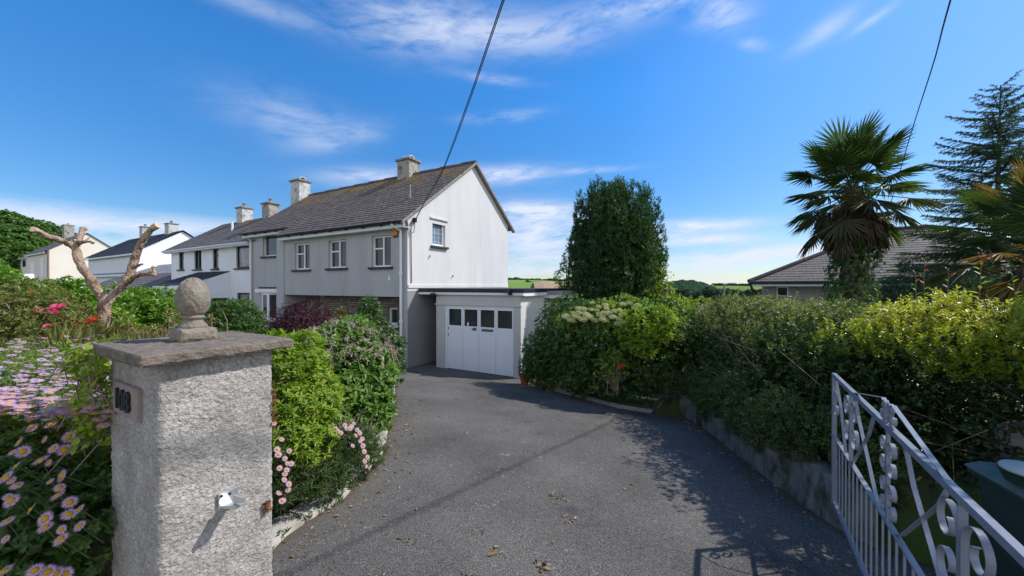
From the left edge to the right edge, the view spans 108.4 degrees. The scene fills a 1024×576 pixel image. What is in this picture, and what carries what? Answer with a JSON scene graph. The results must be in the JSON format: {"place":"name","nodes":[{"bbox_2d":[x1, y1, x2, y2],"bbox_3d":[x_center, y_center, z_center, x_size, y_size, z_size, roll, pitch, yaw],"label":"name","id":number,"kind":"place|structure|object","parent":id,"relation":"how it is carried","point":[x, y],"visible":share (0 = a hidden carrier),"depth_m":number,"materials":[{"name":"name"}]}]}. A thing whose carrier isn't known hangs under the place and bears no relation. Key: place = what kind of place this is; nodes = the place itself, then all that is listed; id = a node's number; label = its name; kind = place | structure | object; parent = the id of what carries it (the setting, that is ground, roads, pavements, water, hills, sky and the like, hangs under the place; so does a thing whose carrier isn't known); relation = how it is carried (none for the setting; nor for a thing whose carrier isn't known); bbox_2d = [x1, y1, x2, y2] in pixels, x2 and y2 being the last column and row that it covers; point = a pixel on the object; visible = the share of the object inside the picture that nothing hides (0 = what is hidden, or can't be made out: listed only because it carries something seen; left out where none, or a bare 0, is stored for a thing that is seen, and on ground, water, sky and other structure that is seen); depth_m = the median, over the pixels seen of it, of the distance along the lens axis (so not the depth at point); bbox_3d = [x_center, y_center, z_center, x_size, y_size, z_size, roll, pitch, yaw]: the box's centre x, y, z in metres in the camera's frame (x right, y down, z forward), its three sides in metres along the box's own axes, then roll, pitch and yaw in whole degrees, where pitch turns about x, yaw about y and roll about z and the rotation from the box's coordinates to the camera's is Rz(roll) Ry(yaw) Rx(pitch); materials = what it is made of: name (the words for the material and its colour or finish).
{"place":"outdoors","nodes":[
{"label":"outdoors","id":0,"kind":"place"},
{"bbox_2d":[217,327,279,334],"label":"grass","id":1,"kind":"structure","parent":0,"point":[263,331],"depth_m":8.63,"materials":[{"name":"green plant"}]},
{"bbox_2d":[0,302,1023,575],"bbox_3d":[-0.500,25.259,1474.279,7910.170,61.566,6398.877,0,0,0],"label":"ground","id":2,"kind":"structure","parent":0,"point":[916,544],"depth_m":2.54,"materials":[{"name":"soil"}]},
{"bbox_2d":[13,255,26,273],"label":"house","id":3,"kind":"structure","parent":2,"relation":"on","point":[23,264],"depth_m":68.17,"materials":[{"name":"beige paint"}]},
{"bbox_2d":[23,273,34,278],"bbox_3d":[-22.865,0.527,16.043,5.264,2.347,1.930,0,0,29],"label":"van","id":4,"kind":"object","parent":2,"relation":"on","point":[31,275],"visible":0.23,"depth_m":15.56,"materials":[{"name":"white paint"}]},
{"bbox_2d":[0,259,63,309],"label":"laurel bush","id":5,"kind":"object","parent":2,"relation":"on","point":[7,273],"visible":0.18,"depth_m":6.10,"materials":[{"name":"green plant"}]},
{"bbox_2d":[0,209,76,272],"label":"woodland","id":6,"kind":"object","parent":2,"relation":"on","point":[18,238],"visible":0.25,"depth_m":77.69,"materials":[{"name":"green plant"}]},
{"bbox_2d":[0,277,95,339],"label":"rose bush","id":7,"kind":"object","parent":2,"relation":"on","point":[30,316],"visible":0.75,"depth_m":4.38,"materials":[{"name":"green plant"}]},
{"bbox_2d":[0,335,122,474],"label":"daisy bed","id":8,"kind":"object","parent":2,"relation":"on","point":[39,391],"visible":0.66,"depth_m":1.69,"materials":[{"name":"pink plant"}]},
{"bbox_2d":[24,223,110,287],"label":"house","id":9,"kind":"structure","parent":2,"relation":"on","point":[54,260],"depth_m":52.01,"materials":[{"name":"beige paint"}]},
{"bbox_2d":[31,262,33,272],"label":"window","id":10,"kind":"structure","parent":9,"relation":"in","point":[32,264],"depth_m":53.97,"materials":[{"name":"grey glass"}]},
{"bbox_2d":[40,258,43,276],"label":"window","id":11,"kind":"structure","parent":9,"relation":"in","point":[42,259],"depth_m":51.04,"materials":[{"name":"grey glass"}]},
{"bbox_2d":[36,275,109,315],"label":"laurel bush","id":12,"kind":"object","parent":2,"relation":"on","point":[77,291],"visible":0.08,"depth_m":6.89,"materials":[{"name":"green plant"}]},
{"bbox_2d":[63,458,112,575],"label":"stone wall","id":13,"kind":"structure","parent":2,"relation":"on","point":[108,563],"depth_m":1.91,"materials":[{"name":"grey stone"}]},
{"bbox_2d":[0,366,117,575],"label":"daisy plant","id":14,"kind":"object","parent":13,"relation":"on","point":[28,532],"visible":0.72,"depth_m":1.44,"materials":[{"name":"green plant"}]},
{"bbox_2d":[263,328,300,382],"bbox_3d":[-2.087,0.613,3.248,0.634,0.522,0.431,0,0,32],"label":"broadleaf laurel","id":15,"kind":"object","parent":13,"relation":"on","point":[274,332],"visible":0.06,"depth_m":3.24,"materials":[{"name":"green plant"}]},
{"bbox_2d":[0,313,177,352],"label":"grass","id":16,"kind":"structure","parent":2,"relation":"on","point":[72,333],"depth_m":4.07,"materials":[{"name":"green plant"}]},
{"bbox_2d":[67,312,107,330],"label":"montbretia plant","id":17,"kind":"object","parent":16,"relation":"on","point":[93,320],"visible":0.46,"depth_m":4.67,"materials":[{"name":"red plant"}]},
{"bbox_2d":[123,309,216,338],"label":"bare shrub","id":18,"kind":"object","parent":16,"relation":"on","point":[172,321],"visible":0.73,"depth_m":3.73,"materials":[{"name":"brown plant"}]},
{"bbox_2d":[29,223,160,328],"bbox_3d":[-5.304,0.125,4.893,1.182,2.089,0.650,0,0,-21],"label":"pruned tree","id":19,"kind":"object","parent":2,"relation":"on","point":[106,301],"visible":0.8,"depth_m":4.94,"materials":[{"name":"brown plant"}]},
{"bbox_2d":[92,305,163,331],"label":"lime shrub","id":20,"kind":"object","parent":2,"relation":"on","point":[121,319],"visible":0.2,"depth_m":5.66,"materials":[{"name":"green plant"}]},
{"bbox_2d":[92,264,170,285],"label":"garage block","id":21,"kind":"structure","parent":2,"relation":"on","point":[164,268],"depth_m":33.79,"materials":[{"name":"white paint"}]},
{"bbox_2d":[83,281,182,328],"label":"laurel bush","id":22,"kind":"object","parent":2,"relation":"on","point":[142,305],"visible":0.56,"depth_m":6.92,"materials":[{"name":"green plant"}]},
{"bbox_2d":[100,272,174,291],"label":"garage block","id":23,"kind":"structure","parent":2,"relation":"on","point":[149,281],"depth_m":24.47,"materials":[{"name":"white paint"}]},
{"bbox_2d":[83,221,192,274],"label":"house","id":24,"kind":"structure","parent":2,"relation":"on","point":[114,259],"depth_m":35.68,"materials":[{"name":"white paint"}]},
{"bbox_2d":[153,271,229,297],"bbox_3d":[-16.182,1.000,18.640,3.450,3.719,1.904,0,0,29],"label":"porch","id":25,"kind":"object","parent":2,"relation":"on","point":[218,286],"visible":0.36,"depth_m":18.33,"materials":[{"name":"paint"}]},
{"bbox_2d":[161,198,280,307],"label":"house","id":26,"kind":"structure","parent":2,"relation":"on","point":[224,247],"depth_m":20.03,"materials":[{"name":"white paint"}]},
{"bbox_2d":[176,253,184,270],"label":"window","id":27,"kind":"structure","parent":26,"relation":"in","point":[181,254],"depth_m":21.54,"materials":[{"name":"black paint"}]},
{"bbox_2d":[192,251,201,270],"bbox_3d":[-17.314,-1.520,20.347,1.002,1.133,0.657,0,0,0],"label":"window","id":28,"kind":"structure","parent":26,"relation":"in","point":[198,262],"depth_m":20.50,"materials":[{"name":"black paint"}]},
{"bbox_2d":[210,249,219,269],"bbox_3d":[-15.484,-1.499,19.437,0.855,1.136,0.485,0,0,21],"label":"window","id":29,"kind":"structure","parent":26,"relation":"in","point":[216,251],"depth_m":19.46,"materials":[{"name":"black glass"}]},
{"bbox_2d":[213,298,226,305],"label":"window","id":30,"kind":"structure","parent":26,"relation":"in","point":[214,299],"depth_m":19.35,"materials":[{"name":"black paint"}]},
{"bbox_2d":[233,246,249,269],"bbox_3d":[-13.122,-1.482,17.977,1.320,1.166,0.837,0,0,0],"label":"window","id":31,"kind":"structure","parent":26,"relation":"in","point":[242,252],"depth_m":18.13,"materials":[{"name":"grey glass"}]},
{"bbox_2d":[238,293,249,307],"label":"window","id":32,"kind":"structure","parent":26,"relation":"in","point":[240,295],"depth_m":18.10,"materials":[{"name":"black paint"}]},
{"bbox_2d":[220,310,229,330],"bbox_3d":[-3.202,0.430,4.174,0.268,0.353,0.052,0,0,22],"label":"bare sapling","id":33,"kind":"object","parent":2,"relation":"on","point":[226,322],"visible":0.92,"depth_m":4.20,"materials":[{"name":"brown wood"}]},
{"bbox_2d":[204,297,267,331],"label":"rhododendron","id":34,"kind":"object","parent":2,"relation":"on","point":[237,315],"visible":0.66,"depth_m":9.28,"materials":[{"name":"green plant"}]},
{"bbox_2d":[266,297,334,334],"bbox_3d":[-4.926,0.769,8.674,1.517,1.106,1.268,0,0,40],"label":"purple maple","id":35,"kind":"object","parent":2,"relation":"on","point":[304,321],"visible":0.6,"depth_m":8.50,"materials":[{"name":"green plant"}]},
{"bbox_2d":[271,329,344,473],"bbox_3d":[-1.726,0.877,2.979,0.706,1.053,0.972,0,0,-24],"label":"mexican orange","id":36,"kind":"object","parent":2,"relation":"on","point":[309,393],"visible":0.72,"depth_m":2.88,"materials":[{"name":"green plant"}]},
{"bbox_2d":[271,419,388,517],"bbox_3d":[-1.460,1.286,2.960,0.635,0.751,1.129,0,0,35],"label":"daisy clump","id":37,"kind":"object","parent":2,"relation":"on","point":[286,485],"visible":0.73,"depth_m":2.79,"materials":[{"name":"green plant"}]},
{"bbox_2d":[272,385,394,548],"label":"kerb","id":38,"kind":"structure","parent":2,"relation":"on","point":[283,521],"depth_m":2.68,"materials":[{"name":"concrete"}]},
{"bbox_2d":[317,306,373,332],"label":"red tipped shrub","id":39,"kind":"object","parent":2,"relation":"on","point":[340,312],"visible":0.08,"depth_m":6.23,"materials":[{"name":"brown plant"}]},
{"bbox_2d":[299,312,399,435],"bbox_3d":[-2.115,1.243,4.734,1.351,1.807,1.574,0,0,0],"label":"hydrangea bush","id":40,"kind":"object","parent":2,"relation":"on","point":[362,361],"visible":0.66,"depth_m":4.57,"materials":[{"name":"green plant"}]},
{"bbox_2d":[335,410,403,474],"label":"dead stems","id":41,"kind":"object","parent":2,"relation":"on","point":[370,442],"visible":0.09,"depth_m":3.73,"materials":[{"name":"plant"}]},
{"bbox_2d":[239,155,514,367],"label":"house","id":42,"kind":"structure","parent":2,"relation":"on","point":[349,247],"depth_m":13.69,"materials":[{"name":"paint"}]},
{"bbox_2d":[260,236,275,257],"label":"window","id":43,"kind":"structure","parent":42,"relation":"in","point":[270,242],"depth_m":16.50,"materials":[{"name":"grey glass"}]},
{"bbox_2d":[261,293,276,321],"bbox_3d":[-10.819,0.827,16.306,1.507,1.227,0.290,0,0,29],"label":"door","id":44,"kind":"structure","parent":42,"relation":"in","point":[268,300],"depth_m":16.13,"materials":[{"name":"white plastic"}]},
{"bbox_2d":[291,243,310,271],"bbox_3d":[-8.090,-1.180,14.230,1.100,1.092,0.730,0,0,0],"label":"window","id":45,"kind":"structure","parent":42,"relation":"in","point":[303,250],"depth_m":14.30,"materials":[{"name":"white plastic"}]},
{"bbox_2d":[320,297,323,326],"bbox_3d":[-8.542,1.422,16.248,0.939,2.076,0.054,0,0,29],"label":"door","id":46,"kind":"structure","parent":42,"relation":"in","point":[321,298],"depth_m":16.07,"materials":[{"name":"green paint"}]},
{"bbox_2d":[325,240,347,269],"bbox_3d":[-6.241,-1.176,13.185,1.110,1.074,0.736,0,0,0],"label":"window","id":47,"kind":"structure","parent":42,"relation":"in","point":[337,248],"depth_m":13.30,"materials":[{"name":"white plastic"}]},
{"bbox_2d":[367,235,392,269],"bbox_3d":[-4.279,-1.161,12.075,1.037,1.095,0.695,0,0,0],"label":"window","id":48,"kind":"structure","parent":42,"relation":"in","point":[382,244],"depth_m":12.15,"materials":[{"name":"white plastic"}]},
{"bbox_2d":[387,308,399,327],"bbox_3d":[-3.946,0.984,12.480,0.639,0.647,0.395,0,0,29],"label":"window","id":49,"kind":"structure","parent":42,"relation":"in","point":[393,311],"depth_m":12.52,"materials":[{"name":"white plastic"}]},
{"bbox_2d":[430,217,448,249],"bbox_3d":[-2.538,-1.879,12.800,0.225,1.029,0.927,0,0,29],"label":"window","id":50,"kind":"structure","parent":42,"relation":"in","point":[437,230],"depth_m":12.88,"materials":[{"name":"white plastic"}]},
{"bbox_2d":[415,0,504,220],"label":"overhead cable","id":51,"kind":"object","parent":42,"relation":"attached to","point":[469,96],"visible":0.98,"depth_m":6.72,"materials":[{"name":"black rubber"}]},
{"bbox_2d":[356,294,408,389],"bbox_3d":[-2.266,0.912,6.073,1.264,1.613,1.124,0,0,0],"label":"climbing shrub","id":52,"kind":"object","parent":2,"relation":"on","point":[368,310],"visible":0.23,"depth_m":6.13,"materials":[{"name":"green plant"}]},
{"bbox_2d":[518,293,602,391],"bbox_3d":[1.279,1.314,8.760,1.803,2.409,2.476,0,0,-34],"label":"cotoneaster","id":53,"kind":"object","parent":2,"relation":"on","point":[537,359],"visible":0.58,"depth_m":8.72,"materials":[{"name":"green plant"}]},
{"bbox_2d":[553,250,572,299],"bbox_3d":[1.883,-0.147,13.143,1.002,2.602,1.332,0,0,38],"label":"tree","id":54,"kind":"object","parent":2,"relation":"on","point":[563,269],"visible":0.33,"depth_m":13.16,"materials":[{"name":"green plant"}]},
{"bbox_2d":[544,290,595,362],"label":"outbuilding","id":55,"kind":"structure","parent":2,"relation":"on","point":[553,294],"depth_m":11.35,"materials":[{"name":"concrete"}]},
{"bbox_2d":[529,381,651,412],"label":"kerb","id":56,"kind":"structure","parent":2,"relation":"on","point":[617,405],"depth_m":7.21,"materials":[{"name":"concrete"}]},
{"bbox_2d":[594,348,629,393],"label":"rose bush","id":57,"kind":"object","parent":2,"relation":"on","point":[614,383],"visible":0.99,"depth_m":6.68,"materials":[{"name":"green plant"}]},
{"bbox_2d":[564,175,669,328],"bbox_3d":[3.628,-0.703,12.356,3.746,6.512,2.974,0,0,-18],"label":"yew tree","id":58,"kind":"object","parent":2,"relation":"on","point":[615,249],"visible":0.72,"depth_m":11.52,"materials":[{"name":"green plant"}]},
{"bbox_2d":[551,292,716,403],"bbox_3d":[2.562,1.220,7.548,3.612,2.271,1.996,0,0,12],"label":"climbing hydrangea","id":59,"kind":"object","parent":2,"relation":"on","point":[597,320],"visible":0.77,"depth_m":7.26,"materials":[{"name":"green plant"}]},
{"bbox_2d":[669,295,709,315],"bbox_3d":[3.957,0.523,8.363,1.121,0.727,0.640,0,0,31],"label":"tree","id":60,"kind":"object","parent":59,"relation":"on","point":[701,297],"visible":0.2,"depth_m":8.34,"materials":[{"name":"green plant"}]},
{"bbox_2d":[611,303,679,374],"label":"lime shrub","id":61,"kind":"object","parent":2,"relation":"on","point":[647,334],"visible":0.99,"depth_m":6.64,"materials":[{"name":"green plant"}]},
{"bbox_2d":[646,260,675,305],"bbox_3d":[4.601,0.061,11.443,1.107,1.896,0.952,0,0,-34],"label":"tree","id":62,"kind":"object","parent":2,"relation":"on","point":[662,294],"visible":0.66,"depth_m":11.48,"materials":[{"name":"green plant"}]},
{"bbox_2d":[653,286,761,305],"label":"woodland","id":63,"kind":"object","parent":2,"relation":"on","point":[705,293],"visible":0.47,"depth_m":144.69,"materials":[{"name":"green plant"}]},
{"bbox_2d":[723,283,735,298],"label":"lamp post","id":64,"kind":"object","parent":2,"relation":"on","point":[724,287],"visible":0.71,"depth_m":41.91,"materials":[{"name":"metal"}]},
{"bbox_2d":[679,393,877,546],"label":"retaining wall","id":65,"kind":"structure","parent":2,"relation":"on","point":[807,485],"depth_m":3.25,"materials":[{"name":"grey concrete"}]},
{"bbox_2d":[657,289,998,510],"bbox_3d":[3.818,1.016,5.321,2.813,2.040,5.918,0,0,8],"label":"mixed hedge","id":66,"kind":"object","parent":2,"relation":"on","point":[750,394],"visible":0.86,"depth_m":3.87,"materials":[{"name":"green plant"}]},
{"bbox_2d":[733,287,739,329],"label":"photinia shoot","id":67,"kind":"object","parent":66,"relation":"on","point":[736,301],"visible":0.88,"depth_m":5.60,"materials":[{"name":"green plant"}]},
{"bbox_2d":[910,271,922,334],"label":"photinia shoot","id":68,"kind":"object","parent":66,"relation":"in","point":[916,297],"visible":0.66,"depth_m":3.60,"materials":[{"name":"green plant"}]},
{"bbox_2d":[944,267,954,299],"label":"photinia shoot","id":69,"kind":"object","parent":66,"relation":"in","point":[947,280],"visible":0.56,"depth_m":3.50,"materials":[{"name":"green plant"}]},
{"bbox_2d":[675,284,1023,498],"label":"privet hedge","id":70,"kind":"object","parent":2,"relation":"on","point":[939,321],"visible":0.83,"depth_m":2.74,"materials":[{"name":"green plant"}]},
{"bbox_2d":[919,258,929,300],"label":"photinia shoot","id":71,"kind":"object","parent":70,"relation":"attached to","point":[924,280],"visible":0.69,"depth_m":3.70,"materials":[{"name":"green plant"}]},
{"bbox_2d":[970,248,989,309],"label":"photinia shoot","id":72,"kind":"object","parent":70,"relation":"on","point":[980,286],"visible":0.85,"depth_m":3.30,"materials":[{"name":"green plant"}]},
{"bbox_2d":[1007,272,1021,303],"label":"photinia shoot","id":73,"kind":"object","parent":70,"relation":"attached to","point":[1013,288],"visible":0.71,"depth_m":3.10,"materials":[{"name":"green plant"}]},
{"bbox_2d":[780,108,948,311],"bbox_3d":[9.303,-0.841,10.061,3.638,7.854,3.311,0,0,0],"label":"fan palm","id":74,"kind":"object","parent":2,"relation":"on","point":[847,156],"visible":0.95,"depth_m":9.57,"materials":[{"name":"green plant"}]},
{"bbox_2d":[822,180,887,327],"bbox_3d":[9.249,0.054,9.995,1.362,5.909,1.264,0,0,0],"label":"ivy","id":75,"kind":"object","parent":74,"relation":"attached to","point":[867,278],"visible":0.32,"depth_m":9.71,"materials":[{"name":"green plant"}]},
{"bbox_2d":[747,224,1018,363],"bbox_3d":[18.221,0.105,17.319,12.011,6.041,9.520,0,0,33],"label":"bungalow","id":76,"kind":"object","parent":2,"relation":"on","point":[805,276],"visible":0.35,"depth_m":16.07,"materials":[{"name":"grey tile"}]},
{"bbox_2d":[777,287,787,301],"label":"window","id":77,"kind":"structure","parent":76,"relation":"in","point":[783,291],"depth_m":16.50,"materials":[{"name":"white plastic"}]},
{"bbox_2d":[888,0,951,209],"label":"overhead cable","id":78,"kind":"object","parent":76,"relation":"attached to","point":[949,3],"visible":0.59,"depth_m":7.85,"materials":[{"name":"black rubber"}]},
{"bbox_2d":[864,258,1016,310],"bbox_3d":[11.555,0.067,9.937,2.470,1.932,3.066,0,0,0],"label":"conifer shrub","id":79,"kind":"object","parent":2,"relation":"on","point":[908,282],"visible":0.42,"depth_m":10.43,"materials":[{"name":"green plant"}]},
{"bbox_2d":[879,69,1023,364],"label":"spruce tree","id":80,"kind":"object","parent":2,"relation":"on","point":[997,129],"visible":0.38,"depth_m":12.07,"materials":[{"name":"green plant"}]},
{"bbox_2d":[918,157,1023,314],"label":"fan palm","id":81,"kind":"object","parent":2,"relation":"on","point":[988,199],"visible":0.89,"depth_m":7.94,"materials":[{"name":"green plant"}]},
{"bbox_2d":[986,420,1023,462],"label":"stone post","id":82,"kind":"object","parent":2,"relation":"on","point":[1017,439],"visible":0.2,"depth_m":2.54,"materials":[{"name":"grey stone"}]},
{"bbox_2d":[0,0,1023,285],"label":"sky","id":83,"kind":"structure","parent":0,"point":[118,117],"materials":[{"name":"blue"}]},
{"bbox_2d":[534,281,565,287],"bbox_3d":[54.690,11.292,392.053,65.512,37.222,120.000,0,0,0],"label":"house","id":84,"kind":"structure","parent":0,"point":[545,284],"depth_m":374.42,"materials":[{"name":"beige paint"}]},
{"bbox_2d":[508,280,644,298],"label":"hill","id":85,"kind":"structure","parent":0,"point":[518,284],"depth_m":391.09,"materials":[{"name":"green plant"}]},
{"bbox_2d":[508,277,565,281],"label":"hedgerow","id":86,"kind":"object","parent":85,"relation":"on","point":[547,279],"visible":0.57,"depth_m":416.88,"materials":[{"name":"green plant"}]},
{"bbox_2d":[272,361,952,575],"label":"driveway","id":87,"kind":"structure","parent":0,"point":[457,497],"depth_m":2.99,"materials":[{"name":"grey asphalt"}]},
{"bbox_2d":[92,277,292,575],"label":"gate pillar","id":88,"kind":"structure","parent":87,"relation":"on","point":[191,445],"depth_m":1.39,"materials":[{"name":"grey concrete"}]},
{"bbox_2d":[42,334,121,479],"bbox_3d":[-1.680,0.456,1.680,0.407,0.548,0.638,0,0,9],"label":"ivy","id":89,"kind":"object","parent":88,"relation":"attached to","point":[94,370],"visible":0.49,"depth_m":1.46,"materials":[{"name":"green plant"}]},
{"bbox_2d":[261,379,278,513],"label":"dried creeper","id":90,"kind":"object","parent":88,"relation":"attached to","point":[268,502],"visible":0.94,"depth_m":1.58,"materials":[{"name":"orange plant"}]},
{"bbox_2d":[272,437,388,554],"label":"weeds","id":91,"kind":"object","parent":87,"relation":"on","point":[352,483],"visible":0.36,"depth_m":2.82,"materials":[{"name":"green plant"}]},
{"bbox_2d":[418,288,570,378],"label":"garage","id":92,"kind":"structure","parent":87,"relation":"on","point":[485,330],"depth_m":10.85,"materials":[{"name":"white paint"}]},
{"bbox_2d":[448,307,462,369],"bbox_3d":[-1.733,1.528,11.338,0.527,1.897,0.329,0,0,0],"label":"garage door leaf","id":93,"kind":"structure","parent":92,"relation":"in","point":[455,314],"depth_m":11.31,"materials":[{"name":"white paint"}]},
{"bbox_2d":[463,307,478,371],"bbox_3d":[-1.220,1.529,11.048,0.527,1.897,0.329,0,0,0],"label":"garage door leaf","id":94,"kind":"structure","parent":92,"relation":"in","point":[470,314],"depth_m":11.03,"materials":[{"name":"white paint"}]},
{"bbox_2d":[479,308,495,373],"bbox_3d":[-0.707,1.530,10.757,0.527,1.897,0.329,0,0,0],"label":"garage door leaf","id":95,"kind":"structure","parent":92,"relation":"in","point":[487,316],"depth_m":10.74,"materials":[{"name":"white paint"}]},
{"bbox_2d":[496,308,512,376],"bbox_3d":[-0.194,1.531,10.467,0.527,1.897,0.329,0,0,0],"label":"garage door leaf","id":96,"kind":"structure","parent":92,"relation":"in","point":[504,317],"depth_m":10.46,"materials":[{"name":"white paint"}]},
{"bbox_2d":[519,372,528,384],"bbox_3d":[0.331,2.359,9.560,0.310,0.280,0.305,0,0,0],"label":"flower pot","id":97,"kind":"object","parent":87,"relation":"on","point":[522,380],"visible":0.39,"depth_m":9.47,"materials":[{"name":"ceramic"}]},
{"bbox_2d":[281,386,829,575],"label":"fallen leaves","id":98,"kind":"object","parent":87,"relation":"on","point":[493,552],"visible":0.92,"depth_m":3.06,"materials":[{"name":"brown plant"}]},
{"bbox_2d":[964,461,1023,575],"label":"wheelie bin","id":99,"kind":"object","parent":87,"relation":"on","point":[1002,501],"visible":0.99,"depth_m":1.81,"materials":[{"name":"green plastic"}]},
{"bbox_2d":[996,459,1023,486],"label":"food caddy","id":100,"kind":"object","parent":99,"relation":"on","point":[1011,471],"visible":1,"depth_m":1.72,"materials":[{"name":"green plastic"}]},
{"bbox_2d":[715,286,761,290],"bbox_3d":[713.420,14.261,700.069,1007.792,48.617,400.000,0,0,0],"label":"hill","id":101,"kind":"structure","parent":0,"point":[742,288],"depth_m":647.95,"materials":[{"name":"green plant"}]},
{"bbox_2d":[663,279,717,291],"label":"woodland","id":102,"kind":"object","parent":101,"relation":"on","point":[692,285],"visible":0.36,"depth_m":536.91,"materials":[{"name":"green plant"}]},
{"bbox_2d":[712,283,748,285],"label":"hedgerow","id":103,"kind":"object","parent":101,"relation":"on","point":[721,284],"visible":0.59,"depth_m":688.42,"materials":[{"name":"green plant"}]},
{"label":"gate post","id":104,"kind":"object","parent":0,"visible":0},
{"bbox_2d":[831,373,1023,575],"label":"wrought iron gate","id":105,"kind":"structure","parent":104,"relation":"attached to","point":[961,530],"depth_m":1.60,"materials":[{"name":"white metal"}]}
]}

